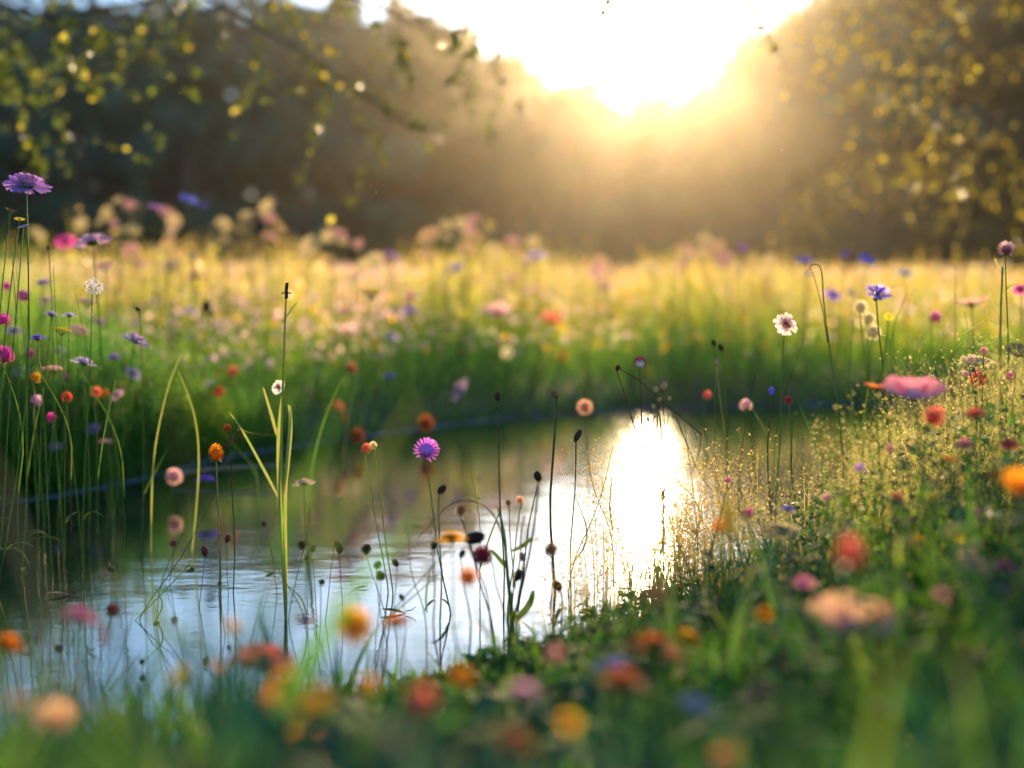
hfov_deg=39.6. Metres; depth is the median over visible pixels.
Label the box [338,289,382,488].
umbel flower
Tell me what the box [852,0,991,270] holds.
broadleaf tree
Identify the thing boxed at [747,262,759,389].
umbel flower
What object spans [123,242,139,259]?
umbel flower
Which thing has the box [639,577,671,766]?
clover flower
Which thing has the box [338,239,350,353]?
umbel flower
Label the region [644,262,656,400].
umbel flower
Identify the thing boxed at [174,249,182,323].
umbel flower
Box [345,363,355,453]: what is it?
clover flower
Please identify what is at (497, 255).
umbel flower
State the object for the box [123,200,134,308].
umbel flower
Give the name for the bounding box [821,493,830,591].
clover flower
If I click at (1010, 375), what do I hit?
clover flower
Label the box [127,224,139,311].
umbel flower
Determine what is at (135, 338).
scabious
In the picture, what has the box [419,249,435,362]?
umbel flower
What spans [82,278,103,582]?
umbel flower
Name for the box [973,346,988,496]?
clover flower
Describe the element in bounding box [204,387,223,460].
clover flower
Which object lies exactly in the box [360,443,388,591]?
clover flower
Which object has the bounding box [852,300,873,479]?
clover flower
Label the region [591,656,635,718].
cosmos flower
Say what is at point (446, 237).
umbel flower
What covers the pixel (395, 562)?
dried wildflower
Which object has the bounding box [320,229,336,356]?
umbel flower
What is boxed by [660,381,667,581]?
capsule stalk
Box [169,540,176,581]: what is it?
clover flower
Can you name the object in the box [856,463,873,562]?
clover flower
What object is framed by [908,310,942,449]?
clover flower
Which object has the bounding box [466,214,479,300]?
umbel flower
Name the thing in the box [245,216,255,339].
umbel flower
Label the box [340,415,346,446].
clover flower
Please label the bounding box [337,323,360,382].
poppy
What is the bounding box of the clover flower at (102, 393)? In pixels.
[100,389,120,512]
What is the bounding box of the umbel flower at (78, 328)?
[68,324,91,502]
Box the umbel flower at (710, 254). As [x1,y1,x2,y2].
[708,247,722,339]
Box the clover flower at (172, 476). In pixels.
[166,468,182,499]
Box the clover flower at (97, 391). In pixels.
[90,387,100,506]
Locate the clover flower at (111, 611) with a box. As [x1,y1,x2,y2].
[97,603,118,671]
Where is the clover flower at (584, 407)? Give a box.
[577,400,592,499]
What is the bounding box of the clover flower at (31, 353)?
[29,349,35,488]
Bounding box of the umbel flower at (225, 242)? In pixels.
[221,239,232,365]
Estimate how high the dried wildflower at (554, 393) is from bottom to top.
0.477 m
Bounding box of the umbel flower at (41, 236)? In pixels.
[38,232,45,303]
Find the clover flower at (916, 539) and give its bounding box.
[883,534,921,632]
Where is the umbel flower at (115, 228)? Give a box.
[110,224,123,319]
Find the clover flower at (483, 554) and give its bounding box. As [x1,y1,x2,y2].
[471,544,532,650]
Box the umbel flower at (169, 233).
[164,228,174,347]
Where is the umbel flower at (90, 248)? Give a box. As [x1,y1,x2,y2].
[86,245,97,304]
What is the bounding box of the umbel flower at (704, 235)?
[699,233,711,352]
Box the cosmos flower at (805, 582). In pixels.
[793,575,818,660]
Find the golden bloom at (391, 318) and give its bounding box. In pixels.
[0,261,1023,384]
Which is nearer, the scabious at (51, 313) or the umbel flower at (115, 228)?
the scabious at (51, 313)
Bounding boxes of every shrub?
[0,209,63,269]
[37,224,158,268]
[152,230,281,277]
[255,228,366,277]
[359,218,452,277]
[447,216,580,272]
[563,182,696,277]
[674,224,783,276]
[798,225,890,279]
[869,217,986,279]
[980,220,1017,274]
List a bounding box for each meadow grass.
[0,204,1023,491]
[2,249,1008,293]
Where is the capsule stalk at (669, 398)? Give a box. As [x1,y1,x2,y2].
[661,395,671,543]
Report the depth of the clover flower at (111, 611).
2.02 m
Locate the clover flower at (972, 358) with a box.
[965,355,989,503]
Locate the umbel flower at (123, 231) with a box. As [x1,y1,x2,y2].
[117,227,126,280]
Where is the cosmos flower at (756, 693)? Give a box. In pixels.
[738,684,776,767]
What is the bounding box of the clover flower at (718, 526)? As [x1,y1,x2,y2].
[711,520,727,661]
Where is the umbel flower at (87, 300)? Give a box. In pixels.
[77,298,96,496]
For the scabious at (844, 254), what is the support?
on the ground at (366, 424)
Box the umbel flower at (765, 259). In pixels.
[762,253,775,386]
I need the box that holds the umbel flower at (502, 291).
[491,286,507,354]
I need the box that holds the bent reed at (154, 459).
[151,355,199,551]
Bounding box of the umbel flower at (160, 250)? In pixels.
[157,244,175,306]
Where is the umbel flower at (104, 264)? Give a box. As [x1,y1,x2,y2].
[94,261,125,488]
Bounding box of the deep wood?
[0,0,1012,263]
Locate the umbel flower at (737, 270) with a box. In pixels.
[727,262,745,384]
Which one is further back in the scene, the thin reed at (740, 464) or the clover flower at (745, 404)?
the clover flower at (745, 404)
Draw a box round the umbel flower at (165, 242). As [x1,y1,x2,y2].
[162,236,173,291]
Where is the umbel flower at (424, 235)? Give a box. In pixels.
[417,227,439,384]
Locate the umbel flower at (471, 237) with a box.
[461,229,480,345]
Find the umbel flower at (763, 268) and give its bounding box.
[753,266,767,370]
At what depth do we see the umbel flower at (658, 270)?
7.30 m
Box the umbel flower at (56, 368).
[41,366,64,551]
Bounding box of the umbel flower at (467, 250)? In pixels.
[460,243,473,373]
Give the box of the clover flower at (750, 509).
[742,507,760,577]
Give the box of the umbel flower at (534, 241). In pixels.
[526,235,539,365]
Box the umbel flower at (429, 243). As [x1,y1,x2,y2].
[424,240,433,370]
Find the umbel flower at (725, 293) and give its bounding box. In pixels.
[721,286,733,343]
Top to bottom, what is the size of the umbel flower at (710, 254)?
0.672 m
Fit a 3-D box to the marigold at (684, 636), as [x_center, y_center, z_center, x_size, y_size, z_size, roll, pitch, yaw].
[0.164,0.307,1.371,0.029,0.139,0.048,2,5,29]
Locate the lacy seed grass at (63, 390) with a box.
[0,314,164,456]
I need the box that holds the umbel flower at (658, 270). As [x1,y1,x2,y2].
[652,268,661,357]
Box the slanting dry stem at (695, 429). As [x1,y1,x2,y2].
[620,369,707,549]
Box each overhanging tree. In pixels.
[0,0,778,222]
[719,0,1023,264]
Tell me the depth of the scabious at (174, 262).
6.79 m
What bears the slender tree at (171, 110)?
on the ground at (366, 424)
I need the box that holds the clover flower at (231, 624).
[158,619,239,735]
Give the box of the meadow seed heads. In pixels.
[0,206,1023,362]
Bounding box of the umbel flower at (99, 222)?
[94,219,101,313]
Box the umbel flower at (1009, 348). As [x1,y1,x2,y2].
[1005,342,1023,513]
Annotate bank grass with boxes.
[364,372,1023,694]
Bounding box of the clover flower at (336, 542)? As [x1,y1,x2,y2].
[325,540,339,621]
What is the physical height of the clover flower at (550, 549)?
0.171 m
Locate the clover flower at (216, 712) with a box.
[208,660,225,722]
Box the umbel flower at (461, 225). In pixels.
[453,217,467,308]
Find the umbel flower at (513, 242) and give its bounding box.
[505,236,519,346]
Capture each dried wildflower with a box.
[27,245,63,560]
[135,307,143,551]
[199,545,208,605]
[201,299,210,404]
[209,311,224,430]
[224,534,230,592]
[309,544,316,620]
[336,543,343,595]
[392,558,398,650]
[399,594,405,670]
[431,541,440,665]
[437,485,446,634]
[459,549,471,670]
[464,530,491,635]
[495,392,504,613]
[508,569,556,641]
[515,471,541,627]
[549,389,557,592]
[552,580,570,630]
[570,429,581,605]
[615,365,686,564]
[712,340,724,551]
[718,344,730,542]
[718,499,734,718]
[767,387,773,552]
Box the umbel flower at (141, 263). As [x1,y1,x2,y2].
[134,258,147,337]
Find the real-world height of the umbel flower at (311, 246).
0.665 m
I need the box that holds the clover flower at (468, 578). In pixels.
[458,565,499,690]
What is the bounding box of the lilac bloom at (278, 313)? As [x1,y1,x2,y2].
[4,261,1022,374]
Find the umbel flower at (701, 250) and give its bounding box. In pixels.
[700,247,708,335]
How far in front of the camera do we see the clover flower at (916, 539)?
1.62 m
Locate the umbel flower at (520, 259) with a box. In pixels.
[513,256,526,382]
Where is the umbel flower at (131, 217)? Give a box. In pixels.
[127,214,136,326]
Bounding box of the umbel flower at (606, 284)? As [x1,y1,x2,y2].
[600,280,613,372]
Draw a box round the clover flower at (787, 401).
[752,396,794,534]
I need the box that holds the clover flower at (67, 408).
[61,374,83,482]
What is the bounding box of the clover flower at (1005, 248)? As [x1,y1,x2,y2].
[985,240,1017,498]
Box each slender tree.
[8,4,142,268]
[109,6,270,263]
[253,0,348,262]
[816,3,930,277]
[874,5,1023,283]
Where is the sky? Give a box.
[4,0,926,267]
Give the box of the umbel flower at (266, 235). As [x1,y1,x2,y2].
[264,232,274,339]
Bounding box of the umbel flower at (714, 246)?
[703,240,723,377]
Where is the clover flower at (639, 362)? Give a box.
[633,355,655,573]
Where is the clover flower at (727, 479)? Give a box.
[708,477,731,595]
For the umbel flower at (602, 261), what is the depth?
8.18 m
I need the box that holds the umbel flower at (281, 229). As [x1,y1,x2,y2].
[274,226,285,370]
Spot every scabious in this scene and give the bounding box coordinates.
[0,172,52,578]
[6,326,22,503]
[12,367,62,488]
[23,334,52,571]
[32,296,52,459]
[35,279,60,495]
[36,310,59,571]
[44,442,62,490]
[51,348,71,439]
[55,236,76,319]
[61,312,80,569]
[61,607,98,760]
[70,357,95,550]
[70,423,100,479]
[73,233,112,517]
[92,318,107,477]
[106,354,120,502]
[110,332,150,552]
[110,390,123,502]
[125,367,148,482]
[160,260,179,343]
[182,272,206,362]
[184,308,197,381]
[187,253,204,368]
[194,475,215,505]
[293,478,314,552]
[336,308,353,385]
[382,333,399,376]
[386,252,400,351]
[388,308,403,375]
[404,307,418,379]
[448,263,462,367]
[453,378,467,443]
[526,251,547,375]
[773,312,805,550]
[780,505,795,594]
[799,272,814,434]
[825,290,840,439]
[834,252,849,428]
[841,288,855,438]
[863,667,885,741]
[895,269,913,431]
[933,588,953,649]
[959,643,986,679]
[992,560,1022,636]
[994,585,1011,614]
[1013,284,1023,358]
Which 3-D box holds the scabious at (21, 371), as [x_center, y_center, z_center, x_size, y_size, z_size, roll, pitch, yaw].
[-1.224,0.118,3.689,0.137,0.329,0.041,0,4,0]
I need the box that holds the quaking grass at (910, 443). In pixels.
[645,312,1023,612]
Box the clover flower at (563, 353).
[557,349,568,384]
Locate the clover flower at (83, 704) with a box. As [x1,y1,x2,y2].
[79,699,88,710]
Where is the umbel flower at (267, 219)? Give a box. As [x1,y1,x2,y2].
[261,212,276,369]
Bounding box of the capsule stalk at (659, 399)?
[653,396,661,533]
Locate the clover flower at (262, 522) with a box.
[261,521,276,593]
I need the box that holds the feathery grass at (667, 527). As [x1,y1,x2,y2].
[540,424,806,603]
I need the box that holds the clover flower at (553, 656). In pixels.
[546,646,571,766]
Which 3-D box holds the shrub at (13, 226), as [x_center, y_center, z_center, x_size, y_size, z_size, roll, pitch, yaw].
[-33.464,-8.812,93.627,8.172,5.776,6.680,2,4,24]
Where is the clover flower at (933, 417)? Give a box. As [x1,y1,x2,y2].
[909,405,944,555]
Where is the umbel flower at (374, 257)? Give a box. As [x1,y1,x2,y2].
[365,252,384,363]
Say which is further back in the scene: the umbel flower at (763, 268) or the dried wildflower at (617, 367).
the umbel flower at (763, 268)
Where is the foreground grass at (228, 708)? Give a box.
[0,298,1023,767]
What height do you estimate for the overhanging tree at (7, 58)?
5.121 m
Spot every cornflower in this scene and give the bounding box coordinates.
[0,207,17,313]
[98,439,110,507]
[149,205,161,369]
[174,193,198,379]
[200,203,214,365]
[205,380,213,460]
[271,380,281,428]
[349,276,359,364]
[384,373,394,441]
[796,256,813,434]
[858,254,873,428]
[864,283,929,507]
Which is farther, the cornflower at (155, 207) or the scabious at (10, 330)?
the cornflower at (155, 207)
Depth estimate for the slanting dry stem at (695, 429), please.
2.46 m
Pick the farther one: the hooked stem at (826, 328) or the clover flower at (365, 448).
the hooked stem at (826, 328)
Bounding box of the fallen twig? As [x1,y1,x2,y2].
[179,451,291,474]
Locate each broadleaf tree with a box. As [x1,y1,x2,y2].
[0,11,110,266]
[3,21,184,260]
[115,8,263,267]
[200,18,362,260]
[276,17,431,280]
[334,9,519,264]
[405,46,579,266]
[501,80,638,268]
[543,104,706,278]
[630,88,752,263]
[664,14,838,274]
[735,0,903,273]
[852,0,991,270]
[924,0,1023,278]
[944,0,1023,279]
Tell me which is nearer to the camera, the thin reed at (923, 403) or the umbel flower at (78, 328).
the thin reed at (923, 403)
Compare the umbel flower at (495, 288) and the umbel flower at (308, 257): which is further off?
the umbel flower at (308, 257)
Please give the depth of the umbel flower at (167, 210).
7.75 m
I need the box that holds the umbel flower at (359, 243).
[351,239,363,358]
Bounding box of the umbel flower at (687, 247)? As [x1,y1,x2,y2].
[679,244,696,373]
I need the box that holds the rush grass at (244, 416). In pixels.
[0,222,311,498]
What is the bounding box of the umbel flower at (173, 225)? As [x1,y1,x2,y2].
[169,222,179,344]
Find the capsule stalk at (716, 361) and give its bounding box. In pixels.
[714,358,727,471]
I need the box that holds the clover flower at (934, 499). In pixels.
[927,491,950,607]
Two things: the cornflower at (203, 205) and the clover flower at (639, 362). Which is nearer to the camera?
the clover flower at (639, 362)
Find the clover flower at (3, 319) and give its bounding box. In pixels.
[0,313,10,518]
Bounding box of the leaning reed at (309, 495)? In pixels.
[307,378,342,542]
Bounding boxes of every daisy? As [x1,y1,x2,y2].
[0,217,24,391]
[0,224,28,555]
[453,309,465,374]
[501,346,513,386]
[869,313,893,492]
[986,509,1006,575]
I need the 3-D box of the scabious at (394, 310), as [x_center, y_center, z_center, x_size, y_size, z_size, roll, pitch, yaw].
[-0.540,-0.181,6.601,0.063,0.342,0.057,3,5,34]
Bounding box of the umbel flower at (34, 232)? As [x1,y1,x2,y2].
[29,227,42,310]
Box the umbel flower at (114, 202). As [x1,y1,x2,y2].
[111,197,122,331]
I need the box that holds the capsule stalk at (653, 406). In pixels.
[651,403,664,546]
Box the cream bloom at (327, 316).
[0,261,1023,370]
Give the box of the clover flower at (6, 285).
[3,281,15,502]
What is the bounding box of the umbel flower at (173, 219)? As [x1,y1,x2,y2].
[167,213,181,306]
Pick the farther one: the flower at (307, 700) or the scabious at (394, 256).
the scabious at (394, 256)
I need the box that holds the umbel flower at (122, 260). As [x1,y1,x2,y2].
[116,245,126,322]
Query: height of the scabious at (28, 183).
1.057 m
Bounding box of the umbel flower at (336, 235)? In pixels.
[331,228,346,375]
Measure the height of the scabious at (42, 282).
0.576 m
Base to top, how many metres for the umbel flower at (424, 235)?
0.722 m
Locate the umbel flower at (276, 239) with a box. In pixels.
[273,236,283,333]
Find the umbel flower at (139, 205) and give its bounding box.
[135,203,145,298]
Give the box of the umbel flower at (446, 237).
[442,234,452,367]
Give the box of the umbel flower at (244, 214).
[239,211,251,297]
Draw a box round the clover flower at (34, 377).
[30,372,44,553]
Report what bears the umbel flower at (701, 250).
on the ground at (366, 424)
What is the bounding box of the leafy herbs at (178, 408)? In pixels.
[0,305,251,488]
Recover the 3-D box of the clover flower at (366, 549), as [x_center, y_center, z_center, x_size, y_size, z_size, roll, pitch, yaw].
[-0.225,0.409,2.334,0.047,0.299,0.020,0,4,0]
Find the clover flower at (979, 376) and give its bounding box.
[969,370,987,501]
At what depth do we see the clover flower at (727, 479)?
2.12 m
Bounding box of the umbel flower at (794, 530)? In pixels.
[767,521,800,628]
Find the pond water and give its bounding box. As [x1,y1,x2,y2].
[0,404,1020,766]
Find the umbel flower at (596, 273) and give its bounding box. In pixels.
[587,263,605,379]
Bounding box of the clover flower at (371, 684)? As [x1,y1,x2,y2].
[352,676,378,756]
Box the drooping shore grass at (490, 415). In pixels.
[0,384,1022,534]
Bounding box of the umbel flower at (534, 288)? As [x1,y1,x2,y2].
[530,286,539,371]
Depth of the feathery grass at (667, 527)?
2.40 m
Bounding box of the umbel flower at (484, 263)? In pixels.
[480,260,494,385]
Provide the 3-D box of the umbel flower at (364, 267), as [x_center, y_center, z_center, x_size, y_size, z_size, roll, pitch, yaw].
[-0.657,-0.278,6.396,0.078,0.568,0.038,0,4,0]
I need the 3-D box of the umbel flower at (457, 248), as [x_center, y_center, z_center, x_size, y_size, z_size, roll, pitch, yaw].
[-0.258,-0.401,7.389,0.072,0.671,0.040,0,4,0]
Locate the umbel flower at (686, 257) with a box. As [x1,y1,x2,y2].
[679,249,693,374]
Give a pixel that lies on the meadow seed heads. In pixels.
(476, 275)
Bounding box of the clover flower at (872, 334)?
[864,324,881,509]
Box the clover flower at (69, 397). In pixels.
[57,391,71,550]
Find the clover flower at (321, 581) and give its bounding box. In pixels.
[318,579,324,630]
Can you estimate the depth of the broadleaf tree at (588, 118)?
132.09 m
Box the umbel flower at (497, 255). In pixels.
[492,249,502,359]
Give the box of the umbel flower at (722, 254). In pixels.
[715,251,733,377]
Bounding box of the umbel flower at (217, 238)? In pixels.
[213,233,222,350]
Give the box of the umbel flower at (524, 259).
[519,257,530,384]
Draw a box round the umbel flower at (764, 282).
[759,280,768,362]
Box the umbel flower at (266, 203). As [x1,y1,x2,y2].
[259,199,272,331]
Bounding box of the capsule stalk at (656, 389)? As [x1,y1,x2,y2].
[653,385,661,578]
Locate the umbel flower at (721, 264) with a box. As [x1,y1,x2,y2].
[716,261,730,358]
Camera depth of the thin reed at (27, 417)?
2.81 m
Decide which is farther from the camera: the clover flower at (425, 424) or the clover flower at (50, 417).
the clover flower at (425, 424)
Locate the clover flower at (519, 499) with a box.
[507,496,523,625]
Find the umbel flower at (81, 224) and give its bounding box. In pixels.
[74,217,90,303]
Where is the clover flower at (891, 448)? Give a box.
[864,444,893,564]
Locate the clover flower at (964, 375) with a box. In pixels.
[947,370,968,509]
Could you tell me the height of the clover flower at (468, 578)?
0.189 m
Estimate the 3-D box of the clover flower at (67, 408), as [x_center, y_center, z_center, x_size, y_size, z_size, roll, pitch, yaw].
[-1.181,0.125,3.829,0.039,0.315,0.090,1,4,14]
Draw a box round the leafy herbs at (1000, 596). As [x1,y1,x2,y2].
[463,390,1023,767]
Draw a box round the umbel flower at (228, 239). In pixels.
[218,236,230,371]
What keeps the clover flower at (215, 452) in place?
on the ground at (366, 424)
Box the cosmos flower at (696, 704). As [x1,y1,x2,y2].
[676,694,713,767]
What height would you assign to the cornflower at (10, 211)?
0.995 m
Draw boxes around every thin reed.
[0,225,23,550]
[16,269,48,532]
[35,267,72,532]
[48,569,106,689]
[75,293,115,532]
[80,258,124,550]
[102,613,140,689]
[135,499,212,620]
[139,534,181,611]
[142,419,167,542]
[159,569,182,665]
[222,385,257,512]
[255,533,306,635]
[382,542,454,668]
[409,543,430,649]
[468,462,501,620]
[568,444,613,606]
[586,436,613,585]
[671,427,700,570]
[717,373,755,566]
[753,340,803,527]
[766,418,803,536]
[811,359,842,532]
[849,320,868,462]
[868,293,906,426]
[873,341,901,471]
[899,348,941,448]
[932,267,955,440]
[952,311,974,433]
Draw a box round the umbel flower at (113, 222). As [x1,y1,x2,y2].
[109,219,121,337]
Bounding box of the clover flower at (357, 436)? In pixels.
[350,428,364,452]
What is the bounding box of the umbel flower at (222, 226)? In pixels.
[215,217,230,324]
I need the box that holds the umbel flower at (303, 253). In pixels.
[297,248,312,355]
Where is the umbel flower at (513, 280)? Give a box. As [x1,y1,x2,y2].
[507,272,517,358]
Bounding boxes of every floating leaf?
[46,587,82,594]
[382,607,415,612]
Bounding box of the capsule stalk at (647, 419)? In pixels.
[646,417,658,565]
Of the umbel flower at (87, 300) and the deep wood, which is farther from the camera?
the deep wood
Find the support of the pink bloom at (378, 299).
on the ground at (366, 424)
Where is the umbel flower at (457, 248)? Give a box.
[455,242,468,367]
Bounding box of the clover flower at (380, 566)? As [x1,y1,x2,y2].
[377,564,387,650]
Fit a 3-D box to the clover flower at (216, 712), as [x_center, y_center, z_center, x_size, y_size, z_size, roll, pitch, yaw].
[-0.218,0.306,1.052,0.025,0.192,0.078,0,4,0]
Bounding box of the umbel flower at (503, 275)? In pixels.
[499,270,508,334]
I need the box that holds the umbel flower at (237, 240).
[232,237,240,308]
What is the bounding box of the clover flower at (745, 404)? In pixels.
[739,398,759,525]
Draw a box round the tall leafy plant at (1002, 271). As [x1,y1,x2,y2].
[960,258,1022,479]
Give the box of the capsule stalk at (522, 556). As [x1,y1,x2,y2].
[516,553,525,653]
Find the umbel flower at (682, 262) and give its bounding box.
[676,259,689,325]
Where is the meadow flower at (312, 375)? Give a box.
[307,374,316,412]
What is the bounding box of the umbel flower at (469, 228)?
[465,224,475,361]
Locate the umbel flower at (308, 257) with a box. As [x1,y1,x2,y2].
[298,243,313,322]
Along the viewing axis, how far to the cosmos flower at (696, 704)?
1.03 m
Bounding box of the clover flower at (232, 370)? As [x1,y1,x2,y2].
[223,366,238,438]
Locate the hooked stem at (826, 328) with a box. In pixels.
[810,264,844,494]
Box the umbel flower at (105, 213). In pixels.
[100,206,113,323]
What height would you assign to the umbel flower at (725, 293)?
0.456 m
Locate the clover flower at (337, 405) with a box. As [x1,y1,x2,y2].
[333,401,343,446]
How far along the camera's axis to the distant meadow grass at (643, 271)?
26.61 m
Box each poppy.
[33,699,73,763]
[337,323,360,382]
[483,302,512,388]
[540,312,561,374]
[804,589,898,736]
[863,382,889,566]
[882,375,949,567]
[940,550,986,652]
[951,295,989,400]
[1002,467,1023,549]
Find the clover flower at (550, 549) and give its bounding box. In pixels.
[524,543,561,630]
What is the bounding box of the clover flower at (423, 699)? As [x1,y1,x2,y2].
[405,685,438,736]
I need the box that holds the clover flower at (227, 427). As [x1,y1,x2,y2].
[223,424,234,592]
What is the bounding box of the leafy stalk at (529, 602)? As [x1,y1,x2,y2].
[417,484,538,641]
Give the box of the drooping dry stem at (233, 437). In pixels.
[216,416,243,587]
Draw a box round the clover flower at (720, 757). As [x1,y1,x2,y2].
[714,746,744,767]
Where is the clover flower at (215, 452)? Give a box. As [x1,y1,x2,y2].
[208,443,223,594]
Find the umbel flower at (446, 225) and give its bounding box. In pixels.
[440,220,452,316]
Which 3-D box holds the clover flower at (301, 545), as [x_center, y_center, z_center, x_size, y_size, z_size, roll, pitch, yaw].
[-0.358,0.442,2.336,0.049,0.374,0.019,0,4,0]
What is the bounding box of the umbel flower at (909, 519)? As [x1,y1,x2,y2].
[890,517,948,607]
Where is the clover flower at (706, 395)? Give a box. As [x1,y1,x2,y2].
[702,391,711,512]
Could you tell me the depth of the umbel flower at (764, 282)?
7.59 m
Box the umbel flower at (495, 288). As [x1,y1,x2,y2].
[492,285,500,347]
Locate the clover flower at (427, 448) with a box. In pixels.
[413,437,450,613]
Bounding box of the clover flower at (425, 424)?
[418,415,433,436]
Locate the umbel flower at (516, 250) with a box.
[510,247,522,356]
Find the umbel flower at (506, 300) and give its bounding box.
[500,295,512,376]
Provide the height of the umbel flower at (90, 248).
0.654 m
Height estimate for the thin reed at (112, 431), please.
0.561 m
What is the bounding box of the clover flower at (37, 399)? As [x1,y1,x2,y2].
[29,394,41,551]
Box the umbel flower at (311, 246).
[301,235,320,377]
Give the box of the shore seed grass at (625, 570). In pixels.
[512,462,770,628]
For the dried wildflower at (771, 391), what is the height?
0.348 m
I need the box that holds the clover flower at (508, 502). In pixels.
[505,500,513,600]
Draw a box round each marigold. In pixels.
[0,632,25,734]
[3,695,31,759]
[169,666,191,754]
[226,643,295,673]
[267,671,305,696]
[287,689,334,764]
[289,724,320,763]
[380,615,419,740]
[438,531,492,666]
[449,667,472,762]
[491,728,538,767]
[500,682,550,767]
[555,710,583,739]
[596,667,649,766]
[619,632,687,759]
[672,629,699,726]
[744,607,800,686]
[943,456,958,525]
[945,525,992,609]
[953,438,988,584]
[963,408,1016,557]
[984,471,1005,641]
[987,438,1020,565]
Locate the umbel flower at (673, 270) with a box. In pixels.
[669,265,678,362]
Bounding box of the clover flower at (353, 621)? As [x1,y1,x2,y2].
[337,605,373,725]
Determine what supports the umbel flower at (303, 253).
on the ground at (366, 424)
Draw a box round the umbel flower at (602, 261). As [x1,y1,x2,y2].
[594,255,608,356]
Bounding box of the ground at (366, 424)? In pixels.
[0,322,1023,767]
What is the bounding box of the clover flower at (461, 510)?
[454,503,495,646]
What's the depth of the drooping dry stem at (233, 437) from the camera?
2.57 m
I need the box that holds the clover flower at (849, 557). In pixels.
[834,536,971,753]
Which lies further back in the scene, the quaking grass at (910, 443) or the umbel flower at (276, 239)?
the umbel flower at (276, 239)
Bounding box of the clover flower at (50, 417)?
[43,412,56,552]
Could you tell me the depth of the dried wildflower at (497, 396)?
2.36 m
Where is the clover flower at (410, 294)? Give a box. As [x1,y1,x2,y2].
[404,291,413,364]
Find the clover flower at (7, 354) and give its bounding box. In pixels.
[0,345,14,421]
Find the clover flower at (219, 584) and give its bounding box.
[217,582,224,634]
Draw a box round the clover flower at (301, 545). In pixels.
[291,540,306,600]
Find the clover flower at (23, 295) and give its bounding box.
[16,289,31,573]
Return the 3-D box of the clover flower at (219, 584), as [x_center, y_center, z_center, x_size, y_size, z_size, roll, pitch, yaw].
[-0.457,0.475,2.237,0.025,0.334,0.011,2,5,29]
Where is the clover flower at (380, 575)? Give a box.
[375,570,385,653]
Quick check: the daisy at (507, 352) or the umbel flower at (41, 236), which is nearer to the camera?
the daisy at (507, 352)
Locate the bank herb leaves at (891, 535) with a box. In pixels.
[790,394,1023,647]
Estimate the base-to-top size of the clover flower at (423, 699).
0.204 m
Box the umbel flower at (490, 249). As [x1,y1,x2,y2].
[486,242,499,336]
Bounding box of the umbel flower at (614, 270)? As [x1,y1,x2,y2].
[606,265,616,367]
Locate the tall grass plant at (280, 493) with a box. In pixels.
[229,283,296,613]
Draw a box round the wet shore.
[0,403,1020,502]
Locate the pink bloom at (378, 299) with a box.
[2,262,1022,377]
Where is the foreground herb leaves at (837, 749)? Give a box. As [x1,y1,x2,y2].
[0,545,1023,767]
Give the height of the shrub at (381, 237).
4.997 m
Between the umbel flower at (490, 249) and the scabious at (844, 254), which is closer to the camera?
the scabious at (844, 254)
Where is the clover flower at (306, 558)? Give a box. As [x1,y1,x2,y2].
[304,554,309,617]
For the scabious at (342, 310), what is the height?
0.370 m
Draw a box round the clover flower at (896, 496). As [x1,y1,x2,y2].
[889,492,910,595]
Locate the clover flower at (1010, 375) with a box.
[1004,371,1017,464]
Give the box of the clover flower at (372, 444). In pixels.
[369,441,393,594]
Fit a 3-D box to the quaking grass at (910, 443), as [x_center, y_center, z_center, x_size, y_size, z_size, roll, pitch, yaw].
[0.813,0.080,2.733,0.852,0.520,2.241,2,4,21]
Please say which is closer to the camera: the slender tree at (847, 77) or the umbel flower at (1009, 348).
the umbel flower at (1009, 348)
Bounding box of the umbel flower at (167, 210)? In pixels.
[158,206,173,281]
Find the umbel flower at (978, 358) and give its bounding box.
[958,354,995,487]
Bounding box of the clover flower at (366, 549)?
[361,544,386,617]
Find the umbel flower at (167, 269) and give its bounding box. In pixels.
[162,262,176,351]
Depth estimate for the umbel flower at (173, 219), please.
7.65 m
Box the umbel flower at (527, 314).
[525,258,531,376]
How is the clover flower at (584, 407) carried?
on the ground at (366, 424)
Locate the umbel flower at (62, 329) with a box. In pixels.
[53,327,82,564]
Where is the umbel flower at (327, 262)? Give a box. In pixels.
[320,255,332,370]
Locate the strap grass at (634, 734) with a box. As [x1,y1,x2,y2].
[0,615,1023,767]
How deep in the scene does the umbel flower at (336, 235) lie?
6.58 m
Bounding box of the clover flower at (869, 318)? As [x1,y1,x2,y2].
[861,312,874,443]
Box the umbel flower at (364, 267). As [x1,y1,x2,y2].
[357,259,372,367]
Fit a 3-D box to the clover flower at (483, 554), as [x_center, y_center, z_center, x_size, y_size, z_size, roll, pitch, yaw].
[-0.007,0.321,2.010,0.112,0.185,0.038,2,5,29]
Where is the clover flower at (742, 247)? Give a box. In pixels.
[736,244,745,389]

